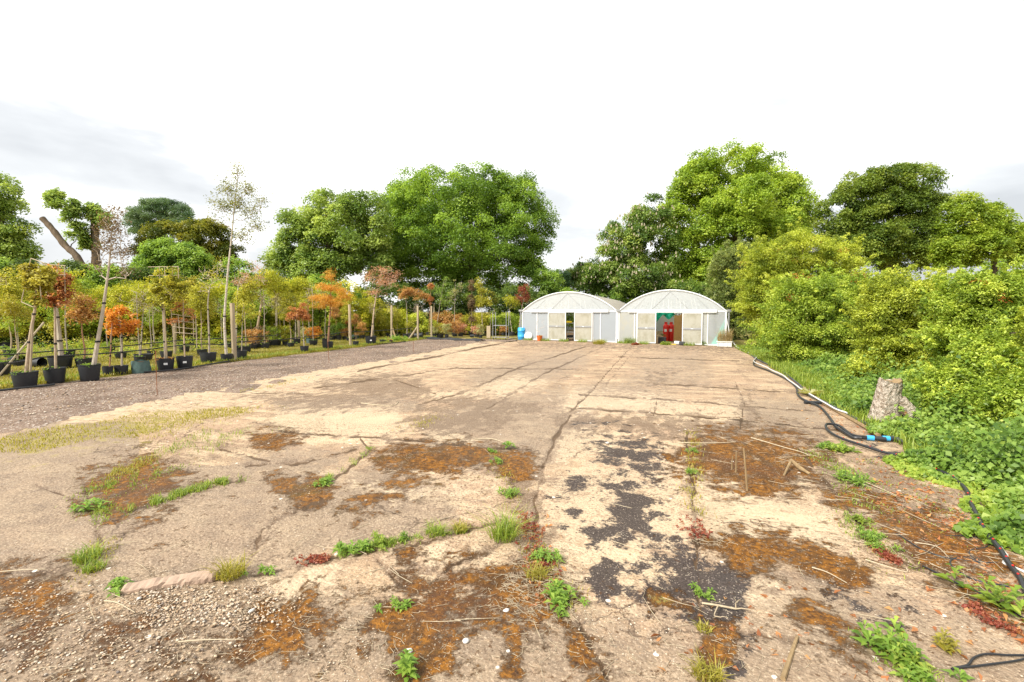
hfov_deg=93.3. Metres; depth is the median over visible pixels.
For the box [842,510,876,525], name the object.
weed
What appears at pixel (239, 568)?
weed
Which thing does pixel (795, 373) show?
hedge grass
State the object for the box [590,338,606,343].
weed
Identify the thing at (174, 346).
irrigation hose
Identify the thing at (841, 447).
weed
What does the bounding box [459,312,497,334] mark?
thicket bush
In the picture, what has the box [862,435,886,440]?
pipe coupling
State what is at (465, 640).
stone
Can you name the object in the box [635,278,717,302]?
broadleaf shrub
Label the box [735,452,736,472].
stick
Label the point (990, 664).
thin cable
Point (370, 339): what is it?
potted tree
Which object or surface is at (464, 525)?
weed
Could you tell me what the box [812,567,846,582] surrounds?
twig
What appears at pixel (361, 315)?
thicket bush
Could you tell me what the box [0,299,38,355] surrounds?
potted sapling
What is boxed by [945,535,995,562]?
thin cable
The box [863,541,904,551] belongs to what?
weed
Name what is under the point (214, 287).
potted sapling
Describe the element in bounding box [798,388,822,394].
weed
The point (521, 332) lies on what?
water barrel
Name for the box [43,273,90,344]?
thicket bush
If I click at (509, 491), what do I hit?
weed
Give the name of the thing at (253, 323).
thicket bush
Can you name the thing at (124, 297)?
potted sapling
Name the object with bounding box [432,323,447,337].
potted shrub
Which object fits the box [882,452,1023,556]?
ivy cover
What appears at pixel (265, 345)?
potted sapling
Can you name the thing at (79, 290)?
potted sapling
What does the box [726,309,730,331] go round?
roof gutter
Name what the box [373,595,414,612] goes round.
weed
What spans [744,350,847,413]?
white cable
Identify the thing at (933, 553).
thin cable
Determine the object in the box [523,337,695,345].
greenhouse grass
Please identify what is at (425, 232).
oak tree
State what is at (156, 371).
rod
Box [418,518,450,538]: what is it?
weed
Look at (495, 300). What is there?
potted tree
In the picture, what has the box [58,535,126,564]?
weed
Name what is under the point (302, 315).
potted tree
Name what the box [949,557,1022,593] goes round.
thin cable
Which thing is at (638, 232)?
chestnut tree
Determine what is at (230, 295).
potted sapling
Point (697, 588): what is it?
weed
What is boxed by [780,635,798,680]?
stick
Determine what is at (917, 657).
weed
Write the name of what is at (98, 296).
potted sapling
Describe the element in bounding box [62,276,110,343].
thicket bush
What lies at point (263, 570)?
weed
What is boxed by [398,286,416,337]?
potted tree
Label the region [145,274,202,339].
hedge bush
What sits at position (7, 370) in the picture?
potted plant
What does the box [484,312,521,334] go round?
thicket bush
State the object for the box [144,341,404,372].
edging pipe
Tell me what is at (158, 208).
pine tree
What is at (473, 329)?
potted shrub
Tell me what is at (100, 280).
hedge bush
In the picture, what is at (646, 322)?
sliding door
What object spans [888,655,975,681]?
weed
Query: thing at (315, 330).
potted shrub
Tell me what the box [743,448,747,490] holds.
stick
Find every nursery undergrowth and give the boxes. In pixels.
[0,329,408,359]
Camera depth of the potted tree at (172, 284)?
16.86 m
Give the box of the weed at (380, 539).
[368,530,387,551]
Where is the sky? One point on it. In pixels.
(118, 102)
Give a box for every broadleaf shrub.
[127,234,229,282]
[206,255,264,283]
[252,264,290,280]
[290,271,361,333]
[347,281,420,329]
[401,279,486,323]
[474,280,547,330]
[526,268,577,327]
[589,281,642,303]
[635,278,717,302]
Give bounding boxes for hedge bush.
[0,256,16,342]
[1,255,61,342]
[36,258,97,342]
[74,262,131,341]
[104,263,162,340]
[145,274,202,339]
[182,277,241,339]
[233,277,279,333]
[290,289,327,335]
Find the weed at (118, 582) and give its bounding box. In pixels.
[104,576,133,597]
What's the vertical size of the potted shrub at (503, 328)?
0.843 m
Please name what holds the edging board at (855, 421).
on the concrete yard at (570, 464)
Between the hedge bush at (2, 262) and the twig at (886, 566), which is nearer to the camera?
the twig at (886, 566)
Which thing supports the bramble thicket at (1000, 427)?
on the hedge verge at (738, 341)
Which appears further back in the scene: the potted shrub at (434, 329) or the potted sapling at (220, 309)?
the potted shrub at (434, 329)
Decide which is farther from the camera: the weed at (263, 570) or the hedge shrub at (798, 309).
the hedge shrub at (798, 309)
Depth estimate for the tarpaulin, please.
31.32 m
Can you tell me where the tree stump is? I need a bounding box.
[867,377,919,422]
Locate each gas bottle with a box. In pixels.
[663,322,668,340]
[668,322,673,340]
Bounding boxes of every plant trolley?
[493,312,508,339]
[566,322,573,339]
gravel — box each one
[0,579,304,681]
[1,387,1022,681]
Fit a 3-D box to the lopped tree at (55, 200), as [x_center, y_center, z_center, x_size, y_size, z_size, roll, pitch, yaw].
[-36.448,-6.481,39.707,3.640,12.169,2.665,2,4,28]
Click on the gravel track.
(8, 420)
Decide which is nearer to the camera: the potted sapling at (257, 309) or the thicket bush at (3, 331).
the thicket bush at (3, 331)
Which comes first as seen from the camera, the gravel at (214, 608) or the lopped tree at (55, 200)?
the gravel at (214, 608)
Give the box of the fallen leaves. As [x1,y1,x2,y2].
[522,399,1023,680]
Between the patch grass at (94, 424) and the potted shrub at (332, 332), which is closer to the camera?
the patch grass at (94, 424)
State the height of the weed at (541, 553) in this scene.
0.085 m
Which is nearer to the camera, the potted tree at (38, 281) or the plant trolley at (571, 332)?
the potted tree at (38, 281)
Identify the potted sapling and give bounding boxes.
[0,264,30,356]
[0,292,37,365]
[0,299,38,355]
[36,300,76,353]
[37,263,91,356]
[60,291,108,367]
[83,287,124,353]
[95,282,148,358]
[116,287,155,360]
[131,279,159,349]
[141,304,161,343]
[142,296,159,354]
[144,285,181,356]
[168,291,194,352]
[184,278,218,354]
[184,285,204,343]
[185,293,210,347]
[206,280,230,342]
[212,296,229,343]
[215,284,251,347]
[228,274,263,351]
[243,300,263,335]
[255,284,280,348]
[264,290,281,318]
[266,293,288,337]
[275,289,299,346]
[293,287,317,335]
[297,289,321,338]
[301,284,321,344]
[314,290,329,340]
[329,306,341,338]
[338,297,354,340]
[351,313,361,339]
[367,303,379,335]
[390,306,400,335]
[409,303,420,332]
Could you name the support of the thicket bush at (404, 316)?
on the grass verge at (145, 351)
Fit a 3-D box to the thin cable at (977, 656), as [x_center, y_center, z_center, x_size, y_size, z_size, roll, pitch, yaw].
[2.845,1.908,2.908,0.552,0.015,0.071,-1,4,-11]
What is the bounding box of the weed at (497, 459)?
[488,457,502,464]
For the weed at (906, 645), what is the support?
on the concrete yard at (570, 464)
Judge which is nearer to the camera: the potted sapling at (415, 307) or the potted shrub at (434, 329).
the potted shrub at (434, 329)
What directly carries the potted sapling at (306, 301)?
on the grass verge at (145, 351)
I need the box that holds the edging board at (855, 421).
[822,403,880,435]
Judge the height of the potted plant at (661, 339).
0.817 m
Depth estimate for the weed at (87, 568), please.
3.92 m
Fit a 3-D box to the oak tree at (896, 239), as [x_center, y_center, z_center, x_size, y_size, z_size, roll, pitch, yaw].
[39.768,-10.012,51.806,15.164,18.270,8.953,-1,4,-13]
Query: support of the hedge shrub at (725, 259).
on the hedge verge at (738, 341)
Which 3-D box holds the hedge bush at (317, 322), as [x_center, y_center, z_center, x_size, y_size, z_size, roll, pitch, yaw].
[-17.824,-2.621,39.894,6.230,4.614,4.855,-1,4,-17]
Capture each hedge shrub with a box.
[701,234,761,339]
[723,217,883,342]
[737,260,897,362]
[834,263,963,380]
[899,317,1023,430]
[900,253,1023,376]
[988,295,1023,367]
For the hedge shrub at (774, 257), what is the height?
7.425 m
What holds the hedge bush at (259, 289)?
on the grass verge at (145, 351)
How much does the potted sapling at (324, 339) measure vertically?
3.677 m
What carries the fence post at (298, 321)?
on the grass verge at (145, 351)
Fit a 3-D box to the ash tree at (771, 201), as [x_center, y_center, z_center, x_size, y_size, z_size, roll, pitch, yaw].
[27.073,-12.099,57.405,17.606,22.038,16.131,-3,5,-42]
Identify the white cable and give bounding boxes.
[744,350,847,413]
[1001,546,1023,572]
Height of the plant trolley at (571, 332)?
1.278 m
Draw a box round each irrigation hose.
[0,327,415,363]
[0,335,275,355]
[753,360,861,438]
[824,423,1023,593]
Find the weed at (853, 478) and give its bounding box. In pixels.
[833,469,876,485]
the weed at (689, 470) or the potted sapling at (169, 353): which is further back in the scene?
the potted sapling at (169, 353)
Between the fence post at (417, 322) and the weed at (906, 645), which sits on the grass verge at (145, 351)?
the fence post at (417, 322)
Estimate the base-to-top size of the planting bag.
0.424 m
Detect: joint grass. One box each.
[55,428,992,681]
[68,376,716,611]
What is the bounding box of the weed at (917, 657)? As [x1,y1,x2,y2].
[875,632,934,671]
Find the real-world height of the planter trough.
1.175 m
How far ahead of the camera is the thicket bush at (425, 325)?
41.06 m
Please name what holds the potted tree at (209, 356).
on the grass verge at (145, 351)
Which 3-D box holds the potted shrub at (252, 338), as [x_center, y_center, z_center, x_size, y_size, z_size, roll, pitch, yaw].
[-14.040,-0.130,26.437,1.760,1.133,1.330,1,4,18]
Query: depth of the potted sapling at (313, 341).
28.91 m
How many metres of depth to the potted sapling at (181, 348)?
24.12 m
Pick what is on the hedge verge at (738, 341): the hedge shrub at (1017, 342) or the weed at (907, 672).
the hedge shrub at (1017, 342)
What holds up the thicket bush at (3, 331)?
on the ground at (499, 334)
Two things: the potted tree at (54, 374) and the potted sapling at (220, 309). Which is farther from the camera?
the potted sapling at (220, 309)
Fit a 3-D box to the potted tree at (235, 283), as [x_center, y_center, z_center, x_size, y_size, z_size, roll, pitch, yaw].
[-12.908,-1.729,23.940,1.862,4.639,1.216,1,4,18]
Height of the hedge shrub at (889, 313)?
3.663 m
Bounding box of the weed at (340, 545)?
[332,540,368,555]
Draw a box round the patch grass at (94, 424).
[0,406,248,452]
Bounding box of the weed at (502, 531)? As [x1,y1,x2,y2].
[462,494,538,542]
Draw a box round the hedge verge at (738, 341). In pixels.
[727,332,775,370]
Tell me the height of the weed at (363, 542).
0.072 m
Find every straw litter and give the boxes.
[0,415,1023,681]
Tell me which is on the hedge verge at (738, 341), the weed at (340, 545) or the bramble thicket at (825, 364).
the bramble thicket at (825, 364)
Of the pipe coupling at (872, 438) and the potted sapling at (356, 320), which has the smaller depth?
the pipe coupling at (872, 438)
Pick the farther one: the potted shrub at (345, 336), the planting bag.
the potted shrub at (345, 336)
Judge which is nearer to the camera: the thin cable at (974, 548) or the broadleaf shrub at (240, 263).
the thin cable at (974, 548)
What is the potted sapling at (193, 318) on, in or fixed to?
on the grass verge at (145, 351)
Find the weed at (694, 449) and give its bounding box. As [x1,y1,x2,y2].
[684,447,698,452]
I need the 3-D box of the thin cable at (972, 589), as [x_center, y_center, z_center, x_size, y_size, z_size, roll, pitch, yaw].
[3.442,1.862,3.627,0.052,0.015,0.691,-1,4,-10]
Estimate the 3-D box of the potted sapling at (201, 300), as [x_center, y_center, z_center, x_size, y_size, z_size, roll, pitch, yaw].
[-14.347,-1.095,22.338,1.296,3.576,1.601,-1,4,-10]
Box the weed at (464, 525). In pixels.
[443,518,473,533]
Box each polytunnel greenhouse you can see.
[522,291,625,342]
[618,289,726,345]
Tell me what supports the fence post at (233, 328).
on the grass verge at (145, 351)
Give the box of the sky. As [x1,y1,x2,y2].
[0,0,1023,311]
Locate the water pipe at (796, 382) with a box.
[748,353,902,442]
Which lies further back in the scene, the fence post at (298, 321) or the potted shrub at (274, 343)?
the fence post at (298, 321)
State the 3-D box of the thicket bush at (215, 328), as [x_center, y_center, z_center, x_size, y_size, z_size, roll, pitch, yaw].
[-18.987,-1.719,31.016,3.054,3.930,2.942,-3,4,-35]
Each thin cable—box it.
[896,533,979,562]
[922,565,1023,617]
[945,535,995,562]
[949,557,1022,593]
[951,658,1023,669]
[954,653,1023,666]
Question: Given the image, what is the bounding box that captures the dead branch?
[783,458,810,475]
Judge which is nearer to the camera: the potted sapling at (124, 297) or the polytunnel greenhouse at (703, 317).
the potted sapling at (124, 297)
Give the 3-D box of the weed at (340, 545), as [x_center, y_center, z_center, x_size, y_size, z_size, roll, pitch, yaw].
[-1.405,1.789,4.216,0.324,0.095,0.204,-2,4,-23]
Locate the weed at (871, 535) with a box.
[856,525,886,542]
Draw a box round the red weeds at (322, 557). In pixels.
[293,510,1022,633]
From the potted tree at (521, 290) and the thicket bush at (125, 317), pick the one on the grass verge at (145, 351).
the thicket bush at (125, 317)
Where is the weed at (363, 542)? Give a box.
[347,538,377,555]
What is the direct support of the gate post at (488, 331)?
on the ground at (499, 334)
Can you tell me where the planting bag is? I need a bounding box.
[131,360,150,373]
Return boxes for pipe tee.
[804,400,822,403]
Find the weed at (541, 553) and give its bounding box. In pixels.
[528,547,564,562]
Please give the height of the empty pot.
0.372 m
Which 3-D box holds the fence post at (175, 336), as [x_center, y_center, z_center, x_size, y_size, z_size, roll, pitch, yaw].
[-16.090,-0.159,23.087,0.194,1.718,0.124,0,4,2]
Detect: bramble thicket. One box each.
[742,345,921,407]
[813,347,1023,541]
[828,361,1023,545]
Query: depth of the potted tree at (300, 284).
29.86 m
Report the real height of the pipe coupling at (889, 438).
0.084 m
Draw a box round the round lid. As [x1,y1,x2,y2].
[524,332,531,338]
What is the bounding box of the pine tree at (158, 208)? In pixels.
[120,196,196,236]
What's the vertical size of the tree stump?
0.945 m
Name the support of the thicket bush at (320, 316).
on the grass verge at (145, 351)
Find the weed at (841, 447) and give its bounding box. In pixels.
[824,440,862,452]
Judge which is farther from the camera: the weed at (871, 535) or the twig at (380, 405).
the twig at (380, 405)
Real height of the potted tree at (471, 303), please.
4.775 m
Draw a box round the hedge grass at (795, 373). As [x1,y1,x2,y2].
[734,344,972,457]
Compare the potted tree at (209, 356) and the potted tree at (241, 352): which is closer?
the potted tree at (209, 356)
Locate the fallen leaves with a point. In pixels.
(1005, 615)
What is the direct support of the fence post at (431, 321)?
on the grass verge at (145, 351)
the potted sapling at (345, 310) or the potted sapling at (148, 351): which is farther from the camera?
the potted sapling at (345, 310)
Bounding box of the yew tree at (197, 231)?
[124,217,245,267]
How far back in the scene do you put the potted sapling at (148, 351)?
22.37 m
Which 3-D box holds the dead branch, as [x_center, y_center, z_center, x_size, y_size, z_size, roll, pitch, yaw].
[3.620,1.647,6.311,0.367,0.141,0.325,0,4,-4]
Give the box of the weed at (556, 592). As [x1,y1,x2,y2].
[540,578,578,610]
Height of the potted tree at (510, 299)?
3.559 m
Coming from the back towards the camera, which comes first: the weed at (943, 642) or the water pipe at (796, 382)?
the water pipe at (796, 382)
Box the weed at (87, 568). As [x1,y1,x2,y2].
[72,556,115,573]
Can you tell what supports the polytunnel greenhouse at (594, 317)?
on the concrete yard at (570, 464)
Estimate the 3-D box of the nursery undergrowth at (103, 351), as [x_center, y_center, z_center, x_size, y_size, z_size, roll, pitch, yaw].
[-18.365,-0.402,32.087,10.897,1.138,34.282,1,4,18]
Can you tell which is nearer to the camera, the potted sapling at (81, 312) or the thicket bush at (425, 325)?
the potted sapling at (81, 312)
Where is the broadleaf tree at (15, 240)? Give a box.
[0,171,45,263]
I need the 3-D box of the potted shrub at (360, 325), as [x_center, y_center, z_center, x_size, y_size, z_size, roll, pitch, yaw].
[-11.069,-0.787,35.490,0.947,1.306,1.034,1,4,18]
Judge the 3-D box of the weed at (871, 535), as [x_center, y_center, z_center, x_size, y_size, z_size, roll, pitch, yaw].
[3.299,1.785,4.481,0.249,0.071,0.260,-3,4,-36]
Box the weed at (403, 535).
[398,530,408,542]
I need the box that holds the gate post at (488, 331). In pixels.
[487,326,490,337]
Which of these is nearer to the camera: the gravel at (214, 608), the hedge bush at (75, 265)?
the gravel at (214, 608)
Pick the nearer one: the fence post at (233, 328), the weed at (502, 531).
the weed at (502, 531)
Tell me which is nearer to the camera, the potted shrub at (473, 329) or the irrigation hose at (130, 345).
the irrigation hose at (130, 345)
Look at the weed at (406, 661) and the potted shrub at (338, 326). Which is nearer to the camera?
the weed at (406, 661)
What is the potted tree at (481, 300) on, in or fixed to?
on the ground at (499, 334)
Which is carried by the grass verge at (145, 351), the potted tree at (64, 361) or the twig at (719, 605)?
the potted tree at (64, 361)
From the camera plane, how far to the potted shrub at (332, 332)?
33.88 m
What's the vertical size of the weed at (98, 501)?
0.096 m
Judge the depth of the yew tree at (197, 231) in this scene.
42.27 m
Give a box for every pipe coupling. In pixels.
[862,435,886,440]
[878,436,898,440]
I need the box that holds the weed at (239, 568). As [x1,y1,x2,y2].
[200,549,257,581]
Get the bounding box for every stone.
[120,568,218,594]
[462,638,469,643]
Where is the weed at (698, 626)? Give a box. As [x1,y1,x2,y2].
[689,618,714,634]
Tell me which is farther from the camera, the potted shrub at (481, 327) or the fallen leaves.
the potted shrub at (481, 327)
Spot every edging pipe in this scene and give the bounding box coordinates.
[0,383,54,390]
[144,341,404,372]
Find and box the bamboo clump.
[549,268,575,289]
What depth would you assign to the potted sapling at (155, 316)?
27.06 m
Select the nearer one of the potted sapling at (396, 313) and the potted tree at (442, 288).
the potted sapling at (396, 313)
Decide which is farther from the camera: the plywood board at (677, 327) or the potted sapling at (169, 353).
the plywood board at (677, 327)
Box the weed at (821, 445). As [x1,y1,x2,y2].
[816,441,831,448]
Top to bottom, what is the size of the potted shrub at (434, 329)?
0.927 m
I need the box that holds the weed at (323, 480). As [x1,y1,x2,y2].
[312,475,334,486]
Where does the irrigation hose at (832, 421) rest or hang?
on the concrete yard at (570, 464)
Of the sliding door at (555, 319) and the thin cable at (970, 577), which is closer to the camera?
the thin cable at (970, 577)
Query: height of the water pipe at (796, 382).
0.060 m
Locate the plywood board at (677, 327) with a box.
[674,314,681,340]
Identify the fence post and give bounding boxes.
[173,322,176,353]
[230,303,236,359]
[297,320,300,342]
[348,304,351,344]
[391,305,392,338]
[417,306,418,339]
[431,306,431,336]
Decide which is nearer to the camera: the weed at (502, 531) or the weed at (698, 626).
the weed at (698, 626)
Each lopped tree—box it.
[39,187,91,263]
[76,201,115,265]
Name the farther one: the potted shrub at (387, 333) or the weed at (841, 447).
the potted shrub at (387, 333)
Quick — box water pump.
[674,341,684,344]
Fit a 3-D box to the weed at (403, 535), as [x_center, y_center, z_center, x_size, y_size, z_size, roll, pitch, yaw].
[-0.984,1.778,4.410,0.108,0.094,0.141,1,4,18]
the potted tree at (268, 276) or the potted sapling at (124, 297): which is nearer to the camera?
the potted sapling at (124, 297)
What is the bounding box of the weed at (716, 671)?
[675,639,732,681]
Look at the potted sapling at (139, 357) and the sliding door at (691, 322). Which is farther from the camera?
the sliding door at (691, 322)
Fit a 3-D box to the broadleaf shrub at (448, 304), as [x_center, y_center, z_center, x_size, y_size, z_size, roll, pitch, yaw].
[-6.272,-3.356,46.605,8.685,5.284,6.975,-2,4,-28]
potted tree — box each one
[9,258,63,387]
[38,263,75,383]
[47,271,79,367]
[77,204,140,380]
[102,311,121,375]
[103,304,142,374]
[123,287,156,360]
[143,266,193,369]
[166,300,196,368]
[193,257,230,362]
[203,155,272,360]
[229,301,260,358]
[231,258,266,349]
[246,268,284,347]
[262,277,292,344]
[282,275,317,343]
[285,302,311,351]
[306,268,355,348]
[361,265,400,343]
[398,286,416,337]
[405,318,415,337]
[413,288,430,333]
[426,283,434,335]
[433,276,452,333]
[449,279,463,335]
[466,278,477,335]
[472,276,492,335]
[485,288,499,334]
[503,294,520,335]
[513,283,530,332]
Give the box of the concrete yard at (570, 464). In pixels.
[0,330,1023,681]
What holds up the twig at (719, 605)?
on the concrete yard at (570, 464)
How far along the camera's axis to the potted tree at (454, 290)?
40.28 m
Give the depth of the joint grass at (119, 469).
6.29 m
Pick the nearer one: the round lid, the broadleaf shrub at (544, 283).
the round lid
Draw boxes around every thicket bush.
[0,268,19,338]
[1,282,53,340]
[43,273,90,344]
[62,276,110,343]
[98,279,148,344]
[129,282,179,341]
[160,275,218,339]
[187,284,243,339]
[228,284,277,338]
[260,291,311,337]
[291,284,346,337]
[320,279,376,335]
[341,296,396,335]
[375,307,420,334]
[401,310,438,333]
[430,310,470,333]
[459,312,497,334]
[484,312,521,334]
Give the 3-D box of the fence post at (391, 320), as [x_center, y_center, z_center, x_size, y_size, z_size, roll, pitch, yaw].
[-8.540,-1.268,34.291,0.172,2.520,0.139,0,4,3]
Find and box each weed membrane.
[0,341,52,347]
[425,337,483,340]
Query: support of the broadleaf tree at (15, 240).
on the ground at (499, 334)
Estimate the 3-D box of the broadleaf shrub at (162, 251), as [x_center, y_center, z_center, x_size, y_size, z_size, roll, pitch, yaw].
[-26.321,-4.231,37.811,7.137,8.143,4.735,1,4,18]
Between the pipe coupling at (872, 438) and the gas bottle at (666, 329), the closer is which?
the pipe coupling at (872, 438)
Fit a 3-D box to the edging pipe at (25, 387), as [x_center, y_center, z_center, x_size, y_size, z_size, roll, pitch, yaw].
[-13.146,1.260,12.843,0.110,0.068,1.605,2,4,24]
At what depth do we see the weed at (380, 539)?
4.32 m
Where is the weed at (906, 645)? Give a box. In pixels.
[849,616,930,667]
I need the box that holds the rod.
[155,351,157,394]
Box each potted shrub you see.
[237,328,267,348]
[247,325,273,342]
[263,326,289,345]
[273,325,294,345]
[296,326,310,340]
[303,326,322,339]
[324,325,343,339]
[333,322,345,340]
[337,327,351,339]
[356,321,367,338]
[380,321,393,335]
[429,326,439,336]
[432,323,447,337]
[441,323,452,337]
[450,321,462,336]
[456,323,467,335]
[471,325,483,336]
[473,324,484,337]
[497,326,508,334]
[535,319,543,340]
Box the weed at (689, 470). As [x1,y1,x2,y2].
[685,467,699,473]
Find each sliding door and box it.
[548,312,565,339]
[574,312,592,340]
[636,312,655,342]
[682,313,702,344]
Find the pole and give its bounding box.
[0,322,44,375]
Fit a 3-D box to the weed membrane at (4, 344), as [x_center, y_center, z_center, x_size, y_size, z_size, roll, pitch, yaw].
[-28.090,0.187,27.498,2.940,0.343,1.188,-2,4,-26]
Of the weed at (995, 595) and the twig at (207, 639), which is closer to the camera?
the twig at (207, 639)
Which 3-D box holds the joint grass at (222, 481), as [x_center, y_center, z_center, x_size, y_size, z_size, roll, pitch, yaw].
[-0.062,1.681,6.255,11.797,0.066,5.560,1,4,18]
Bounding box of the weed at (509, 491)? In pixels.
[496,486,520,498]
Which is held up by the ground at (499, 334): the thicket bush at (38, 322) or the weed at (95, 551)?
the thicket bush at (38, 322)
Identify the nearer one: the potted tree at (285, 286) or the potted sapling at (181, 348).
the potted sapling at (181, 348)
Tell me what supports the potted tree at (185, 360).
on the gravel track
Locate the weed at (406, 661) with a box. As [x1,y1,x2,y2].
[392,649,419,681]
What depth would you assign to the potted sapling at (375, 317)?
35.95 m
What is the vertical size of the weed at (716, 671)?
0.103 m
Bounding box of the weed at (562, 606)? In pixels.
[554,591,589,617]
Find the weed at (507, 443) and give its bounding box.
[500,441,515,448]
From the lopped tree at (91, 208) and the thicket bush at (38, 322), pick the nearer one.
the thicket bush at (38, 322)
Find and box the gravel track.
[0,338,515,433]
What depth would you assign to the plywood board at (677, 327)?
32.14 m
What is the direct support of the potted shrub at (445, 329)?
on the ground at (499, 334)
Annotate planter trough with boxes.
[714,328,736,346]
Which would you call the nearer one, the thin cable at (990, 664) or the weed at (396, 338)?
the thin cable at (990, 664)
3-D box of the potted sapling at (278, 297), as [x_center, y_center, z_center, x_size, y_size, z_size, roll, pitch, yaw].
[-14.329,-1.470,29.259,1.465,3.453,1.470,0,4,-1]
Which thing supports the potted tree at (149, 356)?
on the grass verge at (145, 351)
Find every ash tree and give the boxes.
[257,186,395,285]
[653,137,823,294]
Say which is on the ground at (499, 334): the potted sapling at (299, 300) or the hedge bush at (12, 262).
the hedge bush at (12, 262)
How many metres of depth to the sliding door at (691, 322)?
29.22 m
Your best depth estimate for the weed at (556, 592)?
3.52 m
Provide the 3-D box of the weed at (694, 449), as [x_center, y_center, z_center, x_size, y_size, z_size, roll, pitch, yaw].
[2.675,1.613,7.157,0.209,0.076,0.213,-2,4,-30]
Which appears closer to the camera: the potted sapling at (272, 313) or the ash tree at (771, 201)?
the potted sapling at (272, 313)
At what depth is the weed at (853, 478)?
5.93 m
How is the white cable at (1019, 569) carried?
on the concrete yard at (570, 464)
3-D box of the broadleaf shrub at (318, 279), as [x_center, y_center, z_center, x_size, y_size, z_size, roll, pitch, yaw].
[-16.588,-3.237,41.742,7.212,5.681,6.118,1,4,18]
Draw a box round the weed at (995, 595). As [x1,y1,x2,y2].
[931,563,1023,621]
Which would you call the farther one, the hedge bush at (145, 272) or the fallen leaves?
the hedge bush at (145, 272)
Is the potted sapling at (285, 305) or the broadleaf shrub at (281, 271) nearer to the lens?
the potted sapling at (285, 305)
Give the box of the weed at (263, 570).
[240,564,276,576]
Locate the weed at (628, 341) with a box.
[623,338,636,342]
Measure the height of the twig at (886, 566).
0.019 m
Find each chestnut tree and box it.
[560,256,619,293]
[574,192,683,298]
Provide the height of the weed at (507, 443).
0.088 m
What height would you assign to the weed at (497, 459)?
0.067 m
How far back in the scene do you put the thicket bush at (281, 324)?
33.85 m
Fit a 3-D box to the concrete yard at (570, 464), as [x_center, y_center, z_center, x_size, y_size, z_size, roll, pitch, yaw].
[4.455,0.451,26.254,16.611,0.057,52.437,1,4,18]
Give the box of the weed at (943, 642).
[931,627,962,655]
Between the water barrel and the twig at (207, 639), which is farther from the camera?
the water barrel
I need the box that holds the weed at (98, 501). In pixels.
[67,497,111,512]
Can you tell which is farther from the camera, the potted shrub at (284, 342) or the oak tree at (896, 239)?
the oak tree at (896, 239)
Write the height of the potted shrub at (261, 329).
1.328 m
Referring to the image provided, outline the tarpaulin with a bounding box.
[656,312,678,321]
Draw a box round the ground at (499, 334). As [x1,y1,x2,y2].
[2,312,753,351]
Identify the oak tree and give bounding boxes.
[371,160,560,312]
[810,160,957,273]
[926,190,1023,274]
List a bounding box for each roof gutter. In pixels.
[616,310,619,338]
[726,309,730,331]
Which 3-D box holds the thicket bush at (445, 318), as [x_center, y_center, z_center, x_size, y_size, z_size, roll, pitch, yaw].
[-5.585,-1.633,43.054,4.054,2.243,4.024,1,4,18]
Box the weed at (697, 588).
[688,581,716,600]
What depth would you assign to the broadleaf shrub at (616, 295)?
54.13 m
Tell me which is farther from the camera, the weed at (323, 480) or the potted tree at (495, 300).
the potted tree at (495, 300)
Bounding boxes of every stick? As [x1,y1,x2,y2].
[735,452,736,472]
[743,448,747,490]
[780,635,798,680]
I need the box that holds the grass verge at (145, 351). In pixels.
[0,330,475,388]
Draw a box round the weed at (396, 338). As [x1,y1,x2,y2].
[383,335,406,340]
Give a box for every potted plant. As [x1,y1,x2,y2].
[0,359,10,375]
[656,331,665,342]
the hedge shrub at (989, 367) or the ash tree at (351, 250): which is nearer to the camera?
the hedge shrub at (989, 367)
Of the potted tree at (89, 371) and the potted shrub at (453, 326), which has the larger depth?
the potted shrub at (453, 326)
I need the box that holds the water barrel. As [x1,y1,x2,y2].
[518,327,524,339]
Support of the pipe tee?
on the concrete yard at (570, 464)
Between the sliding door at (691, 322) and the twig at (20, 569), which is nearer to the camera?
the twig at (20, 569)
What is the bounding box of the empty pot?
[32,358,47,366]
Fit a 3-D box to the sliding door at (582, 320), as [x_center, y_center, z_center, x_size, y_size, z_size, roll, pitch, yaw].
[4.793,-0.959,32.502,1.272,1.925,0.249,1,4,19]
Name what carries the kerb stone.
on the concrete yard at (570, 464)
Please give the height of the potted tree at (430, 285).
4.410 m
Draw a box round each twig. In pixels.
[0,569,41,571]
[104,600,134,612]
[178,639,243,642]
[362,401,398,405]
[702,600,750,617]
[751,437,809,455]
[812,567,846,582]
[865,559,907,571]
[914,542,947,556]
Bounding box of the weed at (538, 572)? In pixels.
[521,557,555,580]
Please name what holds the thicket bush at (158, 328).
on the grass verge at (145, 351)

